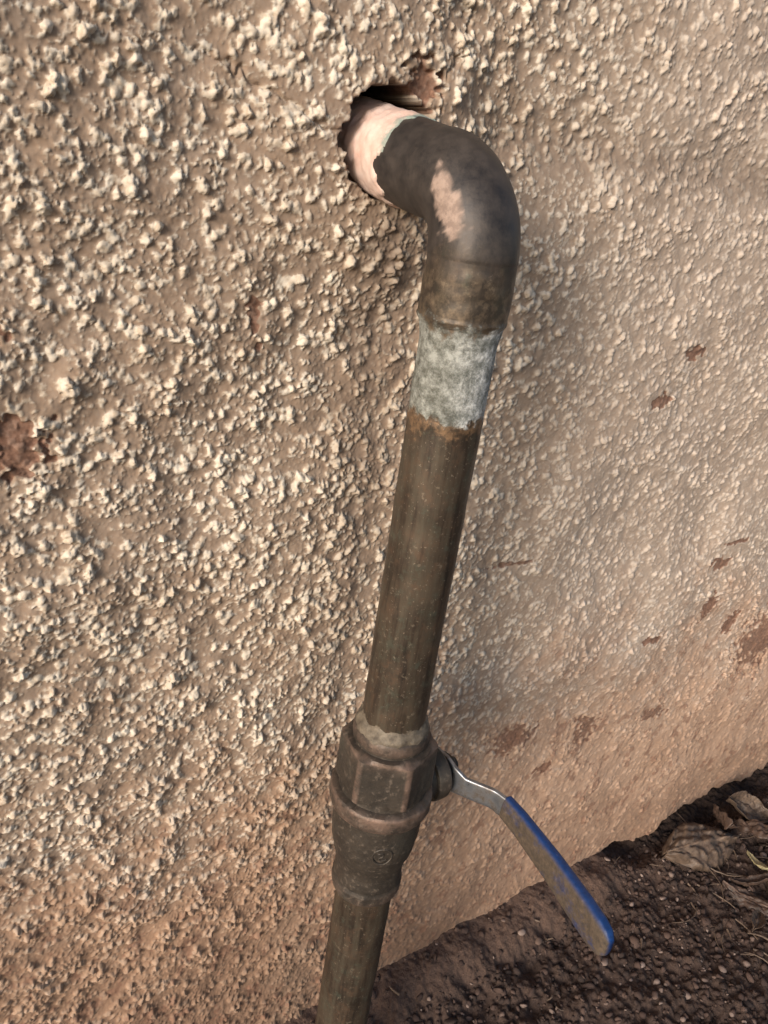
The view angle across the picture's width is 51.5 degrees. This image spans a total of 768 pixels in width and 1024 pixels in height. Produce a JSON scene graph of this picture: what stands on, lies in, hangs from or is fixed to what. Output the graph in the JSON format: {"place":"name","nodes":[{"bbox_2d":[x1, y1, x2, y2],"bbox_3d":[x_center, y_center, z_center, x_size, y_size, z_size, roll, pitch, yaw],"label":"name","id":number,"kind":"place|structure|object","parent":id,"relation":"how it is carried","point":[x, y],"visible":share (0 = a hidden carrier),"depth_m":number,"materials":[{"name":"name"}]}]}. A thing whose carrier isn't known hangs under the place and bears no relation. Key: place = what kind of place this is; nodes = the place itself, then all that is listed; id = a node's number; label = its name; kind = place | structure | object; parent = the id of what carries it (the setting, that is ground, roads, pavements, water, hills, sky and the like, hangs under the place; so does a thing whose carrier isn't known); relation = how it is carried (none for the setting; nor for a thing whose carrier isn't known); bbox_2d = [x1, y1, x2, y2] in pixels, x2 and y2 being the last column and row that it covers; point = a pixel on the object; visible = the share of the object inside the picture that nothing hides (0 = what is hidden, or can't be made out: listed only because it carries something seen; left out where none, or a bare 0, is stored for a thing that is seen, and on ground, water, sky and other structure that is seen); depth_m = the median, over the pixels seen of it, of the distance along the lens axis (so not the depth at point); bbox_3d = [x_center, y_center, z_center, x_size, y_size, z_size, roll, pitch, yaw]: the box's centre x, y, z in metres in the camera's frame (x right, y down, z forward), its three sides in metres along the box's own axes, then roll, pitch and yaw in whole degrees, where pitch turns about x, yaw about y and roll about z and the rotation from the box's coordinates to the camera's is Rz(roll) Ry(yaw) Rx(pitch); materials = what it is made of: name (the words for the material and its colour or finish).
{"place":"outdoors","nodes":[
{"label":"outdoors","id":0,"kind":"place"},
{"bbox_2d":[284,762,767,1023],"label":"ground","id":1,"kind":"structure","parent":0,"point":[402,975],"depth_m":0.61,"materials":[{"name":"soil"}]},
{"bbox_2d":[0,0,767,1023],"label":"stucco wall","id":2,"kind":"structure","parent":1,"relation":"on","point":[212,262],"depth_m":0.37,"materials":[{"name":"beige paint"}]},
{"bbox_2d":[315,95,520,1023],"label":"copper water pipe","id":3,"kind":"object","parent":2,"relation":"attached to","point":[452,186],"visible":0.91,"depth_m":0.29,"materials":[{"name":"brown metal"}]},
{"bbox_2d":[329,702,613,955],"bbox_3d":[0.042,0.146,0.368,0.138,0.106,0.064,17,26,19],"label":"ball valve","id":4,"kind":"object","parent":3,"relation":"attached to","point":[385,789],"visible":0.95,"depth_m":0.36,"materials":[{"name":"brown metal"}]},
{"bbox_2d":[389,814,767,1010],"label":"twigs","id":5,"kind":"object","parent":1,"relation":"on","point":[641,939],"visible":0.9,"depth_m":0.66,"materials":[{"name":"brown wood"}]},
{"bbox_2d":[661,822,740,872],"bbox_3d":[0.289,0.300,0.721,0.093,0.026,0.042,-5,28,-28],"label":"dry leaf","id":6,"kind":"object","parent":1,"relation":"on","point":[697,846],"visible":1,"depth_m":0.71,"materials":[{"name":"brown plant"}]},
{"bbox_2d":[713,803,739,829],"bbox_3d":[0.322,0.289,0.756,0.027,0.024,0.050,44,20,8],"label":"dry leaf","id":7,"kind":"object","parent":1,"relation":"on","point":[722,817],"visible":1,"depth_m":0.74,"materials":[{"name":"brown plant"}]},
{"bbox_2d":[721,880,767,917],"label":"dry leaf","id":8,"kind":"object","parent":1,"relation":"on","point":[748,900],"visible":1,"depth_m":0.68,"materials":[{"name":"brown plant"}]},
{"bbox_2d":[726,791,767,822],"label":"dry leaf","id":9,"kind":"object","parent":1,"relation":"on","point":[746,805],"visible":1,"depth_m":0.77,"materials":[{"name":"brown plant"}]},
{"bbox_2d":[730,873,767,886],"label":"dry leaf","id":10,"kind":"object","parent":1,"relation":"on","point":[750,880],"visible":1,"depth_m":0.69,"materials":[{"name":"brown plant"}]},
{"bbox_2d":[733,818,767,838],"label":"dry leaf","id":11,"kind":"object","parent":1,"relation":"on","point":[757,828],"visible":0.95,"depth_m":0.75,"materials":[{"name":"brown plant"}]},
{"bbox_2d":[747,850,767,870],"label":"dry leaf","id":12,"kind":"object","parent":1,"relation":"on","point":[759,864],"visible":1,"depth_m":0.71,"materials":[{"name":"yellow plant"}]},
{"bbox_2d":[751,910,765,931],"bbox_3d":[0.305,0.333,0.650,0.012,0.011,0.030,31,26,30],"label":"dry leaf","id":13,"kind":"object","parent":1,"relation":"on","point":[758,919],"visible":1,"depth_m":0.65,"materials":[{"name":"brown plant"}]}
]}

